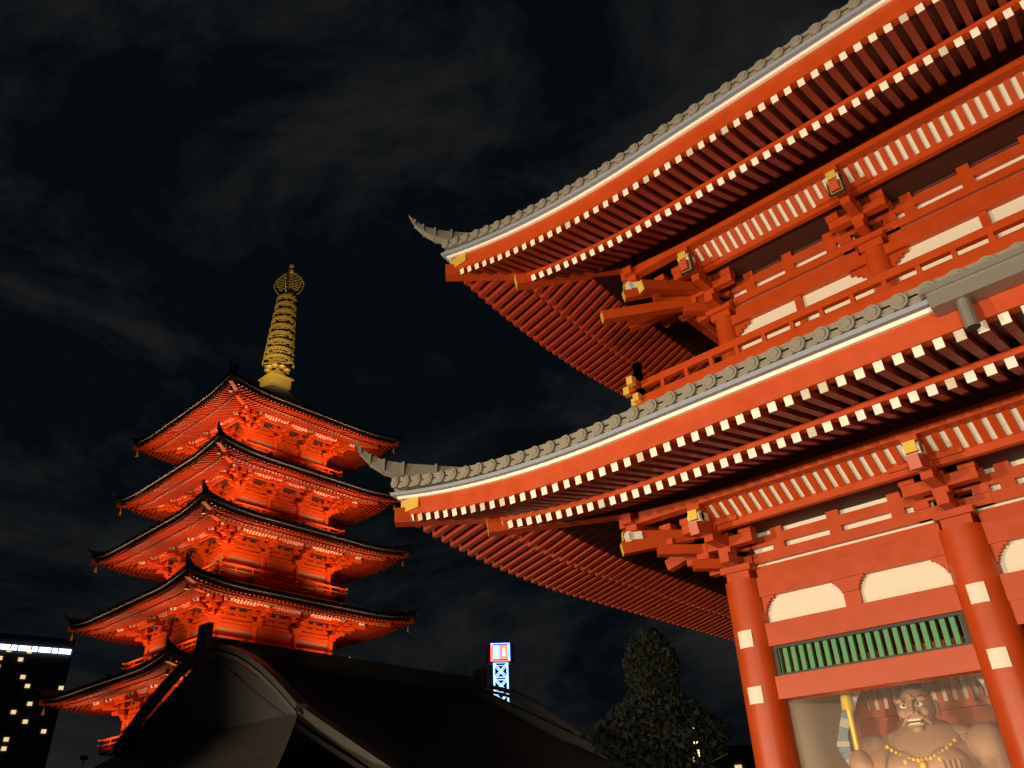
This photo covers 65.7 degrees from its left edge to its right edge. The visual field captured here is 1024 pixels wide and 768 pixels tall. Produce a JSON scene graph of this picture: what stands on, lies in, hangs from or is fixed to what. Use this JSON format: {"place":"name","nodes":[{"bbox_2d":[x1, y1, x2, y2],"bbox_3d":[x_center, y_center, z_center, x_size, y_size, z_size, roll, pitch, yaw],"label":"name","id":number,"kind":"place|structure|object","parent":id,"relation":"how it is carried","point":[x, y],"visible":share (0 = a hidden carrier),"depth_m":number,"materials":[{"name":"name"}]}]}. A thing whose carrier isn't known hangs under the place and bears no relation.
{"place":"outdoors","nodes":[
{"label":"outdoors","id":0,"kind":"place"},
{"bbox_2d":[96,432,349,755],"bbox_3d":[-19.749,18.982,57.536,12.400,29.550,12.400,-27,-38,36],"label":"pagoda","id":1,"kind":"object","parent":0,"point":[230,564],"visible":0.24,"depth_m":56.85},
{"bbox_2d":[40,385,409,720],"bbox_3d":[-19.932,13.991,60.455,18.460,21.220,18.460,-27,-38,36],"label":"pagoda roof brackets","id":2,"kind":"object","parent":1,"relation":"attached to","point":[205,607],"visible":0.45,"depth_m":57.72,"materials":[{"name":"red wood"}]},
{"bbox_2d":[35,360,421,697],"bbox_3d":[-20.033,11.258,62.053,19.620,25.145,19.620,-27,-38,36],"label":"pagoda roofs","id":3,"kind":"structure","parent":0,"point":[281,393],"depth_m":55.55,"materials":[{"name":"red wood"}]},
{"bbox_2d":[38,373,415,716],"bbox_3d":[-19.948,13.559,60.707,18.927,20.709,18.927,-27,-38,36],"label":"pagoda eaves","id":4,"kind":"object","parent":3,"relation":"attached to","point":[220,403],"visible":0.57,"depth_m":57.59,"materials":[{"name":"red paint"}]},
{"bbox_2d":[258,264,303,390],"bbox_3d":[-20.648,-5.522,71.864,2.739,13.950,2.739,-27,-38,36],"label":"pagoda finial","id":5,"kind":"object","parent":3,"relation":"on","point":[279,374],"visible":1,"depth_m":70.47,"materials":[{"name":"gold metal"}]},
{"bbox_2d":[94,622,630,767],"bbox_3d":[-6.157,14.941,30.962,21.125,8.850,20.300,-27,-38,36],"label":"hall","id":6,"kind":"structure","parent":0,"point":[229,703],"depth_m":28.33,"materials":[{"name":"tile"}]},
{"bbox_2d":[0,0,848,767],"label":"sky","id":7,"kind":"structure","parent":0,"point":[164,164],"materials":[{"name":"black"}]},
{"bbox_2d":[725,522,1023,767],"bbox_3d":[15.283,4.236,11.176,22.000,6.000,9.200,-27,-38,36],"label":"pillars","id":8,"kind":"structure","parent":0,"point":[970,559],"depth_m":13.29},
{"bbox_2d":[619,388,1023,582],"bbox_3d":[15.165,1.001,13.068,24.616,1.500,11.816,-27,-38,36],"label":"roof brackets","id":9,"kind":"object","parent":8,"relation":"on","point":[913,473],"visible":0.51,"depth_m":14.58,"materials":[{"name":"red wood"}]},
{"bbox_2d":[390,245,1023,640],"bbox_3d":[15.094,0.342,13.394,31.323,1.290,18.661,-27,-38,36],"label":"lower roof eaves","id":10,"kind":"object","parent":9,"relation":"on","point":[514,519],"visible":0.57,"depth_m":12.88,"materials":[{"name":"red wood"}]},
{"bbox_2d":[354,241,1023,527],"bbox_3d":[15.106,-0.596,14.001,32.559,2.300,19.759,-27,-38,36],"label":"gate tiles","id":11,"kind":"object","parent":10,"relation":"on","point":[404,476],"visible":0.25,"depth_m":12.73,"materials":[{"name":"grey tile"}]},
{"label":"ground","id":12,"kind":"structure","parent":0,"visible":0},
{"bbox_2d":[79,755,88,767],"bbox_3d":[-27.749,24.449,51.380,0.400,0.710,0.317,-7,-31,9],"label":"flood housing","id":13,"kind":"object","parent":12,"relation":"on","point":[84,757],"visible":1,"depth_m":51.37,"materials":[{"name":"black metal"}]},
{"bbox_2d":[0,633,755,767],"bbox_3d":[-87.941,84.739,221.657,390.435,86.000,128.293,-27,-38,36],"label":"city","id":14,"kind":"object","parent":12,"relation":"on","point":[28,663],"visible":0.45,"depth_m":325.60,"materials":[{"name":"grey"}]},
{"bbox_2d":[589,624,731,767],"bbox_3d":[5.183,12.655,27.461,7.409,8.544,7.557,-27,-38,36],"label":"tree","id":15,"kind":"object","parent":12,"relation":"on","point":[651,665],"visible":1,"depth_m":27.13,"materials":[{"name":"green plant"}]},
{"bbox_2d":[738,512,1023,767],"bbox_3d":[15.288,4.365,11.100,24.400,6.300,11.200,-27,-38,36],"label":"wall","id":16,"kind":"structure","parent":12,"relation":"on","point":[887,623],"depth_m":14.45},
{"bbox_2d":[557,376,1023,595],"bbox_3d":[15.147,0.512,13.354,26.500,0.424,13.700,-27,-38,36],"label":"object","id":17,"kind":"object","parent":16,"relation":"attached to","point":[606,537],"visible":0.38,"depth_m":15.08,"materials":[{"name":"red wood"}]},
{"bbox_2d":[623,141,1023,518],"bbox_3d":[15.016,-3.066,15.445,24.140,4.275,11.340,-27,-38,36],"label":"balcony","id":18,"kind":"structure","parent":16,"relation":"on","point":[991,224],"depth_m":16.54,"materials":[{"name":"red paint"}]},
{"bbox_2d":[600,55,1023,344],"bbox_3d":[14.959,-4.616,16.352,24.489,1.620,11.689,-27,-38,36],"label":"roof brackets","id":19,"kind":"object","parent":18,"relation":"on","point":[959,132],"visible":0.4,"depth_m":17.29,"materials":[{"name":"red paint"}]},
{"bbox_2d":[440,0,1023,399],"bbox_3d":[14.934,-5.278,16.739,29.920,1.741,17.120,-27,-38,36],"label":"roof eaves","id":20,"kind":"object","parent":19,"relation":"on","point":[531,275],"visible":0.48,"depth_m":16.36,"materials":[{"name":"red paint"}]},
{"bbox_2d":[409,0,1011,251],"bbox_3d":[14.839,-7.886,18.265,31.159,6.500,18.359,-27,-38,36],"label":"gate tiles","id":21,"kind":"object","parent":20,"relation":"on","point":[449,240],"visible":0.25,"depth_m":16.49,"materials":[{"name":"grey tile"}]},
{"bbox_2d":[592,40,1023,365],"bbox_3d":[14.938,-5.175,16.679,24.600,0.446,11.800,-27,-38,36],"label":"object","id":22,"kind":"object","parent":19,"relation":"on","point":[687,336],"visible":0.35,"depth_m":17.44,"materials":[{"name":"red wood"}]},
{"bbox_2d":[836,673,1010,767],"bbox_3d":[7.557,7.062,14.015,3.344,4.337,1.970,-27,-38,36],"label":"nio statue","id":23,"kind":"object","parent":16,"relation":"in","point":[921,736],"visible":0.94,"depth_m":14.14,"materials":[{"name":"brown wood"}]}
]}

